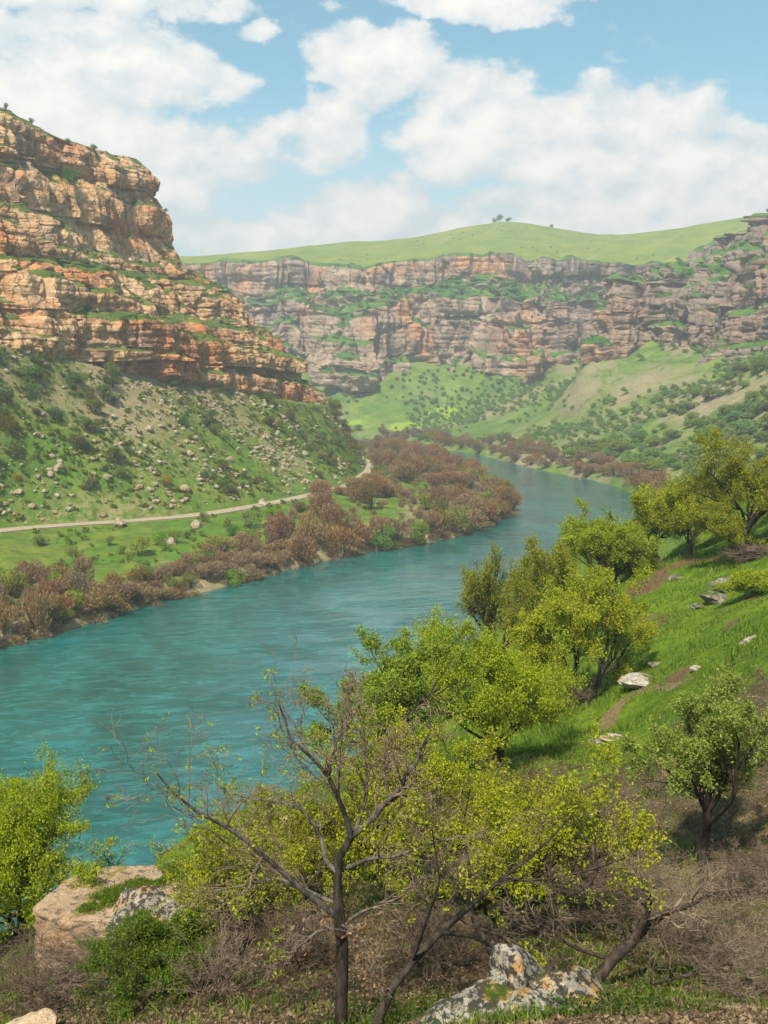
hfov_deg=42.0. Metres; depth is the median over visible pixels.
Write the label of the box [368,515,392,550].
bare shrub
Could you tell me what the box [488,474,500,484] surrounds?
leafy shrub
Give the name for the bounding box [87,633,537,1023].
bare tree
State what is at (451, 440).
budding shrub
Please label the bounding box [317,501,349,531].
bare shrub
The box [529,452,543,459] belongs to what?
bare shrub
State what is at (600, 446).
valley tree
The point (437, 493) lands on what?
budding shrub
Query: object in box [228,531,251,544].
bare shrub
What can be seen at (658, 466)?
valley tree
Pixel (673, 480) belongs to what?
valley tree
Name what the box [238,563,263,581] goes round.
bare shrub
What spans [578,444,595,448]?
valley tree
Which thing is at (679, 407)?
valley tree
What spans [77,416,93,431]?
hillside shrub
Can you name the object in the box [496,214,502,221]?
valley tree
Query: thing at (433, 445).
bare shrub
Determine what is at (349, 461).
hillside shrub
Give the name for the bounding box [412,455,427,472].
bare shrub
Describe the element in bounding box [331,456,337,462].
budding shrub
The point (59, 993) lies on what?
bare bush
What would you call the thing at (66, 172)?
hillside shrub
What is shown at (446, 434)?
bare shrub
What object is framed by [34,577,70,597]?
bare shrub
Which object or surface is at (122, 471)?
hillside shrub
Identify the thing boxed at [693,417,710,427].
valley tree
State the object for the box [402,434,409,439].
bare shrub
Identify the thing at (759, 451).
valley tree
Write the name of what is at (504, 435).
budding shrub
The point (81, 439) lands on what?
hillside shrub
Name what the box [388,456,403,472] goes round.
bare shrub
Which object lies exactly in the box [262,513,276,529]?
bare shrub
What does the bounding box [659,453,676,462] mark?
valley tree
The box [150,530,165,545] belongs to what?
leafy shrub
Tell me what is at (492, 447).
bare shrub
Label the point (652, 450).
valley tree
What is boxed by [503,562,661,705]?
yellow green tree
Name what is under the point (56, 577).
leafy shrub
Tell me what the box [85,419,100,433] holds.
hillside shrub
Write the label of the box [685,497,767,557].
olive tree
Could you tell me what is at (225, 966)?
bare bush
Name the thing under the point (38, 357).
hillside shrub
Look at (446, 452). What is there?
bare shrub
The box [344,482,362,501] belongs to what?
bare shrub
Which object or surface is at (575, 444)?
valley tree
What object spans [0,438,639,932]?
river water
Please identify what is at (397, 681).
fresh green tree
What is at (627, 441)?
valley tree
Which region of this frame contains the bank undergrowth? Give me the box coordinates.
[0,438,519,646]
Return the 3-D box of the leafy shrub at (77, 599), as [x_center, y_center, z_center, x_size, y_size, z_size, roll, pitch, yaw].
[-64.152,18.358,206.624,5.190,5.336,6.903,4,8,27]
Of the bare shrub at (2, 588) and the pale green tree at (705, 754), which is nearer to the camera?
the pale green tree at (705, 754)
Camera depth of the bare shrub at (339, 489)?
366.75 m
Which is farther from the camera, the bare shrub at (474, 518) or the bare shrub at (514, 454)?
the bare shrub at (514, 454)
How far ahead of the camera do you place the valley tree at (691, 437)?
483.71 m
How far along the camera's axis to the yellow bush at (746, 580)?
71.53 m
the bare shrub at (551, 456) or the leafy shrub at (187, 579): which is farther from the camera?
the bare shrub at (551, 456)
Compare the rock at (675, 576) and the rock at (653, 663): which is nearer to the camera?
the rock at (653, 663)
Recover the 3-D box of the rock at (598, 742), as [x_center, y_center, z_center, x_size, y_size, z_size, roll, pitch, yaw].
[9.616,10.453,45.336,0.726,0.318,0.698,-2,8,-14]
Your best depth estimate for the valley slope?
719.28 m
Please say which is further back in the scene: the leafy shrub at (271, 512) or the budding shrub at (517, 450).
the budding shrub at (517, 450)
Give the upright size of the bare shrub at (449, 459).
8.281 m
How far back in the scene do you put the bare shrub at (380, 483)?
367.98 m
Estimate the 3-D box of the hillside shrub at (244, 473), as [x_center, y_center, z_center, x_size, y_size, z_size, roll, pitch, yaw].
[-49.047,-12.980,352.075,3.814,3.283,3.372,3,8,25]
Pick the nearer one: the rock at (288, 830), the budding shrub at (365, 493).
the rock at (288, 830)
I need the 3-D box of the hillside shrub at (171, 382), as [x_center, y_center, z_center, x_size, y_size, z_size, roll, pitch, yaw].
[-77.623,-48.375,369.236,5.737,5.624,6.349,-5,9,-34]
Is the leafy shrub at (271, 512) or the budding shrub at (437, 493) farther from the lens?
the budding shrub at (437, 493)
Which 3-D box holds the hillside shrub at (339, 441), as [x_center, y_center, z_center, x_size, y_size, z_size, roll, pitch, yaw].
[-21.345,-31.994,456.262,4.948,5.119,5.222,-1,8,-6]
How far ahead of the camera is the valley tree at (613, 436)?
560.62 m
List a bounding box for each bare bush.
[0,910,125,1016]
[17,926,122,1000]
[143,916,266,1016]
[212,894,367,977]
[352,881,506,985]
[444,806,658,915]
[535,663,603,717]
[536,827,702,918]
[544,809,767,963]
[606,548,663,574]
[622,865,767,997]
[654,925,767,1003]
[682,836,767,900]
[714,543,767,562]
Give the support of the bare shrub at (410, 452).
on the hillside at (15, 546)
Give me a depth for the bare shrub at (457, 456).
552.16 m
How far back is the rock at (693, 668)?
52.23 m
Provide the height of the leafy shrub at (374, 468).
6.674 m
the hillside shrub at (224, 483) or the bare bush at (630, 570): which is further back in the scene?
the hillside shrub at (224, 483)
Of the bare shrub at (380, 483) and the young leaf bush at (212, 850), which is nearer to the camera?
the young leaf bush at (212, 850)
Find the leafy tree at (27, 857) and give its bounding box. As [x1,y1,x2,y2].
[0,739,121,942]
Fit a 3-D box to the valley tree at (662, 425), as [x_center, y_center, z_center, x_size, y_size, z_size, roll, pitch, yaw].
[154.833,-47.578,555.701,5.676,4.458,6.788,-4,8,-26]
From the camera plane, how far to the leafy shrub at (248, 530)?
281.83 m
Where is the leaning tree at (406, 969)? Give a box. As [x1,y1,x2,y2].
[359,745,675,1023]
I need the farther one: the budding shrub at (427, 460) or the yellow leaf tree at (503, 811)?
the budding shrub at (427, 460)
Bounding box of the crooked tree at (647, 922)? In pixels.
[485,837,767,996]
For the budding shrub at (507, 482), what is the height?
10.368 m
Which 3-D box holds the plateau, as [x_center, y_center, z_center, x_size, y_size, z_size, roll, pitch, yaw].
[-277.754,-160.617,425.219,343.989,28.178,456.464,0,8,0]
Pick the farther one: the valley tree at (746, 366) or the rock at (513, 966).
the valley tree at (746, 366)
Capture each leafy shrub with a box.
[48,571,71,595]
[63,589,83,608]
[64,546,83,561]
[105,535,114,545]
[113,544,127,553]
[124,550,137,560]
[128,535,150,555]
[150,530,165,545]
[158,541,172,550]
[163,574,182,586]
[165,529,183,541]
[175,555,198,564]
[180,569,200,588]
[192,549,204,555]
[199,511,209,521]
[223,568,247,586]
[238,527,258,541]
[240,510,258,527]
[262,508,276,519]
[367,523,395,550]
[370,464,388,474]
[405,520,430,545]
[418,493,433,508]
[477,491,493,499]
[486,501,502,520]
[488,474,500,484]
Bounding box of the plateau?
[48,134,117,158]
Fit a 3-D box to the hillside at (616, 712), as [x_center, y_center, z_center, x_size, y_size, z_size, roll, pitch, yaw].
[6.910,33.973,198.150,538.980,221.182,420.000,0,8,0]
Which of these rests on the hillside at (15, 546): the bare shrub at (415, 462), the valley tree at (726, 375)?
the bare shrub at (415, 462)
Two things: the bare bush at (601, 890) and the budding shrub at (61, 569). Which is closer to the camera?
the bare bush at (601, 890)
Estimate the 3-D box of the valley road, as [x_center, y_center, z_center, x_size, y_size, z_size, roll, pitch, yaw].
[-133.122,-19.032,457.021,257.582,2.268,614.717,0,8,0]
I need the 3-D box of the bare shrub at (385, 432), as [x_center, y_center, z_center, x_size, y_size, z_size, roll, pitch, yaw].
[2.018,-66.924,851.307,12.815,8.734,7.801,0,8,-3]
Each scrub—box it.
[0,350,365,602]
[223,224,767,451]
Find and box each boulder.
[47,470,53,477]
[53,463,66,471]
[103,473,112,479]
[114,517,125,527]
[145,425,153,431]
[160,537,175,545]
[180,484,190,492]
[186,450,193,456]
[190,520,202,528]
[226,456,233,461]
[258,499,267,505]
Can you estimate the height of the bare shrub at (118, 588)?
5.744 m
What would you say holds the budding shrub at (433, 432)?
on the valley slope
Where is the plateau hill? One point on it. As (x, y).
(669, 245)
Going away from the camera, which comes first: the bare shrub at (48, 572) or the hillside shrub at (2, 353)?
the bare shrub at (48, 572)
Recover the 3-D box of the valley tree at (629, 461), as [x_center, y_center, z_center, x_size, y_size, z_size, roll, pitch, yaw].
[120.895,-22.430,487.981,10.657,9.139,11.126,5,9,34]
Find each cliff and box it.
[0,107,326,403]
[181,213,767,392]
[642,209,767,366]
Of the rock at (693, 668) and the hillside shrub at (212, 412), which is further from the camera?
the hillside shrub at (212, 412)
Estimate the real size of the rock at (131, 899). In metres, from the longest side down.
2.034 x 1.728 x 1.567 m
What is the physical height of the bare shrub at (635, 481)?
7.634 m
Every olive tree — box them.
[453,542,538,654]
[498,534,620,657]
[650,425,767,555]
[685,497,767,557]
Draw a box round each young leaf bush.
[144,771,359,949]
[229,771,440,887]
[374,744,587,845]
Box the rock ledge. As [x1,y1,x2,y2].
[33,865,176,971]
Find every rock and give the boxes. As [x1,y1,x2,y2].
[6,1008,56,1023]
[105,884,184,939]
[168,907,185,926]
[254,810,316,845]
[418,999,476,1023]
[449,978,513,1016]
[487,942,545,989]
[502,987,572,1022]
[532,965,613,1008]
[588,739,603,744]
[599,733,621,740]
[617,672,652,688]
[647,661,659,667]
[668,574,684,581]
[689,665,699,670]
[690,602,705,609]
[699,591,726,603]
[708,578,730,592]
[738,635,755,645]
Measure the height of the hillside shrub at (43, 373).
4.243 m
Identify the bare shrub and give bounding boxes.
[0,583,6,605]
[0,593,17,638]
[12,558,45,587]
[19,591,59,635]
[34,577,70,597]
[36,567,64,587]
[49,591,75,622]
[64,568,89,595]
[72,554,94,582]
[81,581,121,619]
[102,570,129,583]
[105,581,136,599]
[126,587,150,602]
[150,564,172,578]
[160,586,179,599]
[172,552,196,570]
[180,552,200,563]
[200,543,218,553]
[201,560,226,579]
[207,551,229,561]
[207,561,238,570]
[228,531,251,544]
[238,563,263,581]
[241,553,269,568]
[246,535,265,552]
[253,552,274,566]
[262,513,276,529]
[264,532,282,543]
[267,538,291,551]
[269,515,296,540]
[273,509,284,517]
[273,552,290,567]
[286,530,317,563]
[295,510,328,549]
[306,488,336,513]
[309,479,333,499]
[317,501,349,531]
[322,523,360,555]
[331,486,346,493]
[336,523,371,543]
[343,477,370,492]
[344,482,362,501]
[361,469,389,481]
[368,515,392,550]
[369,451,389,466]
[369,472,385,497]
[371,441,380,447]
[373,434,382,441]
[378,424,385,430]
[379,428,392,436]
[380,478,403,497]
[382,434,393,440]
[383,448,396,463]
[384,516,409,543]
[385,437,401,450]
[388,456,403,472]
[390,430,401,437]
[391,460,416,482]
[392,465,416,480]
[394,451,411,462]
[399,446,416,457]
[401,426,410,433]
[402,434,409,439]
[403,457,422,474]
[412,444,421,454]
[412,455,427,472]
[416,441,426,450]
[422,472,444,487]
[422,509,443,537]
[426,443,441,454]
[427,447,442,457]
[427,464,442,475]
[429,484,446,495]
[430,432,442,442]
[430,455,445,462]
[430,459,447,470]
[433,455,443,463]
[436,469,459,485]
[437,463,460,475]
[440,447,450,455]
[442,432,452,437]
[443,456,456,464]
[449,483,469,503]
[450,454,462,458]
[453,458,465,468]
[453,493,477,509]
[454,438,465,449]
[456,470,473,488]
[462,495,488,515]
[462,508,489,531]
[463,458,479,464]
[464,432,474,438]
[465,460,481,469]
[470,441,486,453]
[472,465,488,482]
[473,497,500,523]
[478,437,486,443]
[478,475,500,483]
[486,435,493,445]
[487,477,505,489]
[488,444,498,453]
[492,486,515,500]
[493,497,508,518]
[496,444,509,455]
[506,436,517,442]
[506,489,523,509]
[507,441,517,449]
[507,449,521,459]
[512,445,525,453]
[520,444,534,453]
[521,455,536,464]
[523,439,535,445]
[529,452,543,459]
[531,444,544,453]
[536,440,548,449]
[536,457,552,466]
[544,446,558,461]
[547,446,560,456]
[554,455,568,466]
[567,453,583,465]
[572,461,588,475]
[576,447,588,455]
[579,463,602,475]
[583,450,595,462]
[587,451,604,464]
[594,456,614,464]
[596,464,610,475]
[603,460,623,475]
[611,462,627,476]
[622,462,643,478]
[622,466,637,479]
[623,476,648,489]
[633,469,647,482]
[637,471,668,482]
[647,468,671,483]
[647,480,660,491]
[652,477,676,485]
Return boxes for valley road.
[0,459,373,531]
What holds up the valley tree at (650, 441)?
on the valley slope
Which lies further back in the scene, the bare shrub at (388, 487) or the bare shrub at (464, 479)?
the bare shrub at (464, 479)
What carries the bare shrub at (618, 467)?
on the valley slope
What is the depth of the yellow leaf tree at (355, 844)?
24.31 m
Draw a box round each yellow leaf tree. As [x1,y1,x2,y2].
[279,692,542,900]
[368,712,671,942]
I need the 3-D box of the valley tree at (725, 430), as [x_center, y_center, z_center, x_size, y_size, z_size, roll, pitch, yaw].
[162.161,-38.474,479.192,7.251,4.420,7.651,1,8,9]
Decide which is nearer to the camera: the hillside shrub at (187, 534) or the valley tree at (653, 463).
the hillside shrub at (187, 534)
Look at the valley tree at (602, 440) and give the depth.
553.22 m
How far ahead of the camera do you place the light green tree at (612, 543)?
93.61 m
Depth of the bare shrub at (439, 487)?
372.94 m
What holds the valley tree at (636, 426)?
on the valley slope
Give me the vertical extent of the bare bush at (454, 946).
1.848 m
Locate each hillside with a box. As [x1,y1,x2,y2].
[0,345,512,646]
[0,492,767,1023]
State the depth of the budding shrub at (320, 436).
438.25 m
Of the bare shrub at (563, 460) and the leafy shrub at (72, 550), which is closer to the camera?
the leafy shrub at (72, 550)
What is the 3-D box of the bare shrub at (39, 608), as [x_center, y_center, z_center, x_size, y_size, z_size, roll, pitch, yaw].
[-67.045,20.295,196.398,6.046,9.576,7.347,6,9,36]
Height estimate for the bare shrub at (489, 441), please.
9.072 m
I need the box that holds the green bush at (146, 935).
[66,904,227,1022]
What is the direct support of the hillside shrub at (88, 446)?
on the hillside at (15, 546)
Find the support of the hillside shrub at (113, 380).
on the hillside at (15, 546)
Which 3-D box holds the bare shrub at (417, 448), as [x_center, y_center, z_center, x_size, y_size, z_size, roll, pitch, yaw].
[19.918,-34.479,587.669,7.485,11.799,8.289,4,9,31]
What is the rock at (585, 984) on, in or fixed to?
on the hillside at (616, 712)
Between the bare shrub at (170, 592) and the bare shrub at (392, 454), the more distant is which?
the bare shrub at (392, 454)
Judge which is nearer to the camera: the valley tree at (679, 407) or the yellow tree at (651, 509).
the yellow tree at (651, 509)
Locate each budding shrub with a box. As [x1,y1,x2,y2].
[0,413,17,431]
[0,568,29,596]
[13,473,20,483]
[36,565,71,582]
[45,355,53,362]
[46,605,74,627]
[50,561,70,572]
[78,374,86,385]
[84,392,94,399]
[102,596,131,613]
[125,566,155,586]
[159,474,172,487]
[203,535,239,551]
[218,463,228,470]
[283,408,295,420]
[314,433,322,438]
[316,450,327,460]
[329,399,341,408]
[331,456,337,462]
[343,424,355,433]
[344,431,350,438]
[348,442,357,451]
[355,480,377,510]
[418,453,432,471]
[425,430,436,435]
[429,487,449,504]
[430,507,455,534]
[431,494,456,524]
[435,436,449,446]
[442,504,471,530]
[447,438,455,445]
[458,467,478,485]
[464,438,484,446]
[487,479,514,491]
[492,499,512,516]
[496,432,511,443]
[501,449,520,454]
[517,435,531,444]
[543,445,553,454]
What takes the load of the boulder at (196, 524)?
on the hillside at (15, 546)
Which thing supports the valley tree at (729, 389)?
on the valley slope
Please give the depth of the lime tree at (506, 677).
43.79 m
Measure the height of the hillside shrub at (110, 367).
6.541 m
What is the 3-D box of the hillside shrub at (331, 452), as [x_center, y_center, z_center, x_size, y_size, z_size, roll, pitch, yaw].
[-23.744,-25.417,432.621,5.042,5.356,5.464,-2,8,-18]
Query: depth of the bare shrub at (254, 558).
256.00 m
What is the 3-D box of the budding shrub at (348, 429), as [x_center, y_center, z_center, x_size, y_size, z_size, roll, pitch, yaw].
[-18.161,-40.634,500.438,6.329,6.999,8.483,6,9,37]
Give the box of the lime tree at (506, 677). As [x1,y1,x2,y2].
[408,603,591,768]
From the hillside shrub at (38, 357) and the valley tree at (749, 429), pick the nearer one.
the hillside shrub at (38, 357)
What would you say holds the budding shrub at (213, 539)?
on the hillside at (15, 546)
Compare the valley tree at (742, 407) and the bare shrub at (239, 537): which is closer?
the bare shrub at (239, 537)
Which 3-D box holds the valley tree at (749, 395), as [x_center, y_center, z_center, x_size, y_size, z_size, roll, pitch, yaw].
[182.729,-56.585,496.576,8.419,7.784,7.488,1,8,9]
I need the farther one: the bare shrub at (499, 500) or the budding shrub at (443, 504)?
the bare shrub at (499, 500)
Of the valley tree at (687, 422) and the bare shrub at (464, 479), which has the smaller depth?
the bare shrub at (464, 479)
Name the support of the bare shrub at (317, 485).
on the hillside at (15, 546)
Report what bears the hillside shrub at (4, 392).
on the hillside at (15, 546)
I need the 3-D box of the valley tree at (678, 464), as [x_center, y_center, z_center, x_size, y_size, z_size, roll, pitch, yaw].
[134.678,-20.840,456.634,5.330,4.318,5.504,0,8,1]
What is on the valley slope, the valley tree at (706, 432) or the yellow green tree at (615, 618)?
the valley tree at (706, 432)
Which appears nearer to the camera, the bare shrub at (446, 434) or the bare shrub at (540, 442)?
the bare shrub at (540, 442)
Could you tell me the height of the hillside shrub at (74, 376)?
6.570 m
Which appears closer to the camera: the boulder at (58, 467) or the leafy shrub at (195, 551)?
the leafy shrub at (195, 551)
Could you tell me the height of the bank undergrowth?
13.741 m
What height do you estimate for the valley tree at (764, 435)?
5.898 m
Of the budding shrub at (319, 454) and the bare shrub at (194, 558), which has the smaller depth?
the bare shrub at (194, 558)
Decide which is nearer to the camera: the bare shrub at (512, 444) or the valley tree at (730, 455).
the valley tree at (730, 455)
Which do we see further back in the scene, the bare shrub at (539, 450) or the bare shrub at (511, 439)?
the bare shrub at (511, 439)
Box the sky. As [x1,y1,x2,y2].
[0,0,767,255]
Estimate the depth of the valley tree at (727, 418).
492.40 m
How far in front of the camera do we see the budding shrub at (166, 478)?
320.39 m
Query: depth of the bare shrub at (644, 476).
440.97 m
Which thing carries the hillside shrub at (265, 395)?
on the hillside at (15, 546)
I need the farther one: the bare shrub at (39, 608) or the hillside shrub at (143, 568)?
the hillside shrub at (143, 568)
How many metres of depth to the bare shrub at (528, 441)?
635.70 m
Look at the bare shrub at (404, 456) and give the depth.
459.21 m
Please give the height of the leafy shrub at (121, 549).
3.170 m
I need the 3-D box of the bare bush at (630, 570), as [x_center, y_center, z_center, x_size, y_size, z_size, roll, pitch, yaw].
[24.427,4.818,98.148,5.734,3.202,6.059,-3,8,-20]
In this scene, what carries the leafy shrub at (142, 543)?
on the hillside at (15, 546)
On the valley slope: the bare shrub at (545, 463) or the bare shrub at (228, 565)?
the bare shrub at (545, 463)
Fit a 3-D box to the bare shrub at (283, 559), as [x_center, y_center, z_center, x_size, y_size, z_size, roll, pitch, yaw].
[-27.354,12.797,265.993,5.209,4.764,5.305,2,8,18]
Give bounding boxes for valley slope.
[301,340,767,523]
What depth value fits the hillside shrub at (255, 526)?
293.59 m
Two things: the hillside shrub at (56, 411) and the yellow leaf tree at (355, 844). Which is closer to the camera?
the yellow leaf tree at (355, 844)
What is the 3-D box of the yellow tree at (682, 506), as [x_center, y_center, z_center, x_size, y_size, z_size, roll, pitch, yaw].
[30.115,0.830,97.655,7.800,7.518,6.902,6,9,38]
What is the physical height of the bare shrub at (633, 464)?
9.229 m
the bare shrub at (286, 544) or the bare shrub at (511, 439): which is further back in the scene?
the bare shrub at (511, 439)
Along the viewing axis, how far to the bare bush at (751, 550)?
82.75 m
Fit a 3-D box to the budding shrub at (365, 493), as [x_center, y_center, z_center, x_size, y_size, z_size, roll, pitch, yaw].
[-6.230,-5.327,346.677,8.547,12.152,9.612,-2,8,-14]
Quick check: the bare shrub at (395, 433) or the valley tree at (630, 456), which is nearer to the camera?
the valley tree at (630, 456)
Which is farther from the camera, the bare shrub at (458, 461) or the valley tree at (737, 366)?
the valley tree at (737, 366)
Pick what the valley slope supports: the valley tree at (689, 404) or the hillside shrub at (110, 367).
the valley tree at (689, 404)
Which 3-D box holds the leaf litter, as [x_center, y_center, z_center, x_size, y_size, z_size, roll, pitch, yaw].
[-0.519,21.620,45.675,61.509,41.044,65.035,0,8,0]
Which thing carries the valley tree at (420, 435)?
on the valley slope
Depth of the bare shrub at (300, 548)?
268.91 m
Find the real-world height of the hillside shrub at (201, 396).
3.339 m
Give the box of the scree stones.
[0,344,366,522]
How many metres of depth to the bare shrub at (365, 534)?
290.54 m
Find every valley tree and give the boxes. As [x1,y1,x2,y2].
[353,424,362,428]
[415,433,424,439]
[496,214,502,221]
[561,444,572,450]
[562,446,576,458]
[568,441,581,449]
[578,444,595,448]
[579,439,591,446]
[587,439,596,444]
[595,442,608,451]
[597,437,611,443]
[601,449,620,457]
[607,440,626,452]
[608,432,623,439]
[611,438,631,451]
[621,450,631,456]
[621,453,636,461]
[622,457,641,467]
[624,428,641,438]
[629,462,655,470]
[630,424,642,428]
[630,438,640,443]
[632,452,648,461]
[636,431,648,441]
[636,444,645,450]
[640,455,652,463]
[644,435,658,446]
[646,447,662,457]
[646,459,663,470]
[648,457,668,464]
[655,463,666,468]
[657,423,667,428]
[659,437,670,443]
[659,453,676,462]
[661,477,693,485]
[663,429,682,437]
[668,456,679,464]
[672,402,684,409]
[673,462,683,468]
[676,406,689,409]
[677,408,686,414]
[677,472,702,481]
[679,400,699,409]
[679,457,688,461]
[681,445,701,458]
[682,419,696,427]
[682,462,694,471]
[683,386,701,397]
[684,411,699,420]
[685,464,715,474]
[689,434,706,444]
[689,454,726,466]
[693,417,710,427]
[693,427,713,434]
[700,387,713,400]
[701,427,718,438]
[702,424,714,430]
[706,446,730,455]
[713,387,724,396]
[714,415,732,422]
[715,419,726,426]
[716,427,729,432]
[717,404,734,414]
[718,432,730,441]
[719,406,743,414]
[721,451,737,460]
[724,371,736,378]
[724,386,734,394]
[726,362,746,375]
[726,421,742,429]
[728,380,738,386]
[728,410,743,419]
[734,401,753,412]
[734,430,747,437]
[735,419,759,435]
[737,380,749,387]
[737,434,752,442]
[738,412,755,419]
[741,363,751,371]
[744,390,760,403]
[746,447,767,457]
[748,359,767,373]
[749,401,763,414]
[753,354,767,360]
[753,432,764,441]
[754,399,767,411]
[760,412,767,423]
[761,431,767,441]
[762,391,767,398]
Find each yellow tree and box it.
[620,482,693,562]
[653,484,735,554]
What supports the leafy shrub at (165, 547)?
on the hillside at (15, 546)
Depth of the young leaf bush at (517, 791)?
32.54 m
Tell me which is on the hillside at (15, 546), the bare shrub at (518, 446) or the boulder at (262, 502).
the boulder at (262, 502)
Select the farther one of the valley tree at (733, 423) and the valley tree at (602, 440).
the valley tree at (602, 440)
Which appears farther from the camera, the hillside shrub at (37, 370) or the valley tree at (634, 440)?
the valley tree at (634, 440)
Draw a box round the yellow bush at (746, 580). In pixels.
[711,566,767,593]
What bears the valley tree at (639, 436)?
on the valley slope
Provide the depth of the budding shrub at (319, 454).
417.09 m
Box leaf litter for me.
[0,596,767,1023]
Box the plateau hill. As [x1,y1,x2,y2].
[179,217,750,266]
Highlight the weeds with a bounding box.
[0,609,767,1023]
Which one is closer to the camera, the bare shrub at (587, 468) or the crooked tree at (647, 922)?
the crooked tree at (647, 922)
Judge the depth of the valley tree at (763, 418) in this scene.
418.83 m
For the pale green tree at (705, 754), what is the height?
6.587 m
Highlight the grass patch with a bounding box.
[76,867,187,914]
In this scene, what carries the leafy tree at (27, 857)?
on the hillside at (616, 712)
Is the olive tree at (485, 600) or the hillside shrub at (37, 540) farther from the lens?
the hillside shrub at (37, 540)
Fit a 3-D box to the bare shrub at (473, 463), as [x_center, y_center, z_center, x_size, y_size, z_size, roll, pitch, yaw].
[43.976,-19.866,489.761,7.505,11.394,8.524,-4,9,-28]
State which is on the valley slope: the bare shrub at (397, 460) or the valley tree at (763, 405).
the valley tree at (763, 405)
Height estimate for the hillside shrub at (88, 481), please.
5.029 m
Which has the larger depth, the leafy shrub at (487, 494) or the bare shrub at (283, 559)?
the leafy shrub at (487, 494)
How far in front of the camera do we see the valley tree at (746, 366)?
576.82 m
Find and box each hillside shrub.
[0,348,8,359]
[0,386,14,402]
[0,389,9,398]
[8,441,24,457]
[19,364,41,383]
[24,382,42,398]
[28,535,49,545]
[29,350,46,363]
[31,408,42,414]
[34,367,46,379]
[45,405,64,419]
[62,166,80,184]
[65,371,88,384]
[67,383,75,389]
[71,430,91,447]
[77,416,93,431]
[78,440,93,451]
[82,476,97,490]
[83,398,101,414]
[84,305,92,309]
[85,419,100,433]
[88,383,112,401]
[91,556,99,564]
[99,445,122,462]
[102,371,122,387]
[103,359,120,373]
[107,391,120,399]
[110,466,130,477]
[119,315,128,325]
[133,562,153,577]
[140,560,150,566]
[167,378,181,386]
[177,415,189,424]
[184,531,191,537]
[196,395,204,402]
[200,468,211,478]
[201,408,218,419]
[201,417,212,427]
[204,551,218,562]
[208,422,220,433]
[209,388,220,395]
[214,379,227,389]
[219,479,229,489]
[222,484,237,493]
[225,524,239,535]
[239,470,249,477]
[251,523,263,532]
[261,389,274,403]
[262,415,275,426]
[294,501,304,510]
[297,429,307,437]
[316,470,324,477]
[318,430,328,438]
[327,397,336,409]
[327,448,334,457]
[333,410,339,418]
[334,437,341,444]
[342,457,353,464]
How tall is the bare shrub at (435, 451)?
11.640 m
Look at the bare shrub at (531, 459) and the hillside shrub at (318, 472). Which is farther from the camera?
the bare shrub at (531, 459)
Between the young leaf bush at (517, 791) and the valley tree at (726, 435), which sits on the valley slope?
the valley tree at (726, 435)
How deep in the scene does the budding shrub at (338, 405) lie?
503.75 m
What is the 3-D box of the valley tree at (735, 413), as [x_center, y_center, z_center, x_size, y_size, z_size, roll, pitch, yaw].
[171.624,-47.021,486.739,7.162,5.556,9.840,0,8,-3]
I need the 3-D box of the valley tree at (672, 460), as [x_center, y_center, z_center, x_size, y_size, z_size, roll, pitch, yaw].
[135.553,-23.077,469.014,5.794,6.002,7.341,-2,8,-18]
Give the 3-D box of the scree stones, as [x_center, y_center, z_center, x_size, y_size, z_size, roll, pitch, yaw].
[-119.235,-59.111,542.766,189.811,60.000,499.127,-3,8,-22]
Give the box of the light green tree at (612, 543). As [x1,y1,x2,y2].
[554,496,665,583]
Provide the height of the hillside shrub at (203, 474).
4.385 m
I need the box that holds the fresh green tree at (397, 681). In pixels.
[293,624,487,791]
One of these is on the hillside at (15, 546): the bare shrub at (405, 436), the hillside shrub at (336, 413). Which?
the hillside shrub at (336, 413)
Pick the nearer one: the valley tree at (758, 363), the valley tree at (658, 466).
the valley tree at (658, 466)
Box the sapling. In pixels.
[92,840,141,866]
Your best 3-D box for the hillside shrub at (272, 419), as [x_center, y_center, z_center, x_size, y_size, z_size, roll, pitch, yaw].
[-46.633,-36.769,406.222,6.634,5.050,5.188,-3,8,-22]
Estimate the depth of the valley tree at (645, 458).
490.37 m
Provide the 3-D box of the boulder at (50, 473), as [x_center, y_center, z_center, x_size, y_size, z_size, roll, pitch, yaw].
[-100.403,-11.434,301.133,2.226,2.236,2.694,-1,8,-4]
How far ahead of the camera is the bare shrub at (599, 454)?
526.39 m
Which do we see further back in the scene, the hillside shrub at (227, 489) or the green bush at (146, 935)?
the hillside shrub at (227, 489)
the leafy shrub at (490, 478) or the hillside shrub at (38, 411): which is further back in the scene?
the leafy shrub at (490, 478)
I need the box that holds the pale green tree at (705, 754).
[615,659,767,873]
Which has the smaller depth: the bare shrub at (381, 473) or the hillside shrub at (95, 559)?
the hillside shrub at (95, 559)
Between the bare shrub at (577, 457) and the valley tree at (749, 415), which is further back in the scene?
the bare shrub at (577, 457)
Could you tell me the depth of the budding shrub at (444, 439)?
725.98 m
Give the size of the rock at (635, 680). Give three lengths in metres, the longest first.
2.782 x 2.274 x 0.752 m
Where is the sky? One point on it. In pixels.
(261, 125)
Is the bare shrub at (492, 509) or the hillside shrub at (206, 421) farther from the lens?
the hillside shrub at (206, 421)
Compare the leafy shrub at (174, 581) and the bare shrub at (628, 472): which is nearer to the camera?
the leafy shrub at (174, 581)
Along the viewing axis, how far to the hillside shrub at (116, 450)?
313.51 m
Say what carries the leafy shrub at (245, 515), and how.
on the hillside at (15, 546)
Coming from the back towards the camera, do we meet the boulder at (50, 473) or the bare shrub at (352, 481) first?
the bare shrub at (352, 481)
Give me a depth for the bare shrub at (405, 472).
428.58 m
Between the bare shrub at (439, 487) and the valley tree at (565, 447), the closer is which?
the bare shrub at (439, 487)
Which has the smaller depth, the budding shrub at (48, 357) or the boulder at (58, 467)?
the boulder at (58, 467)

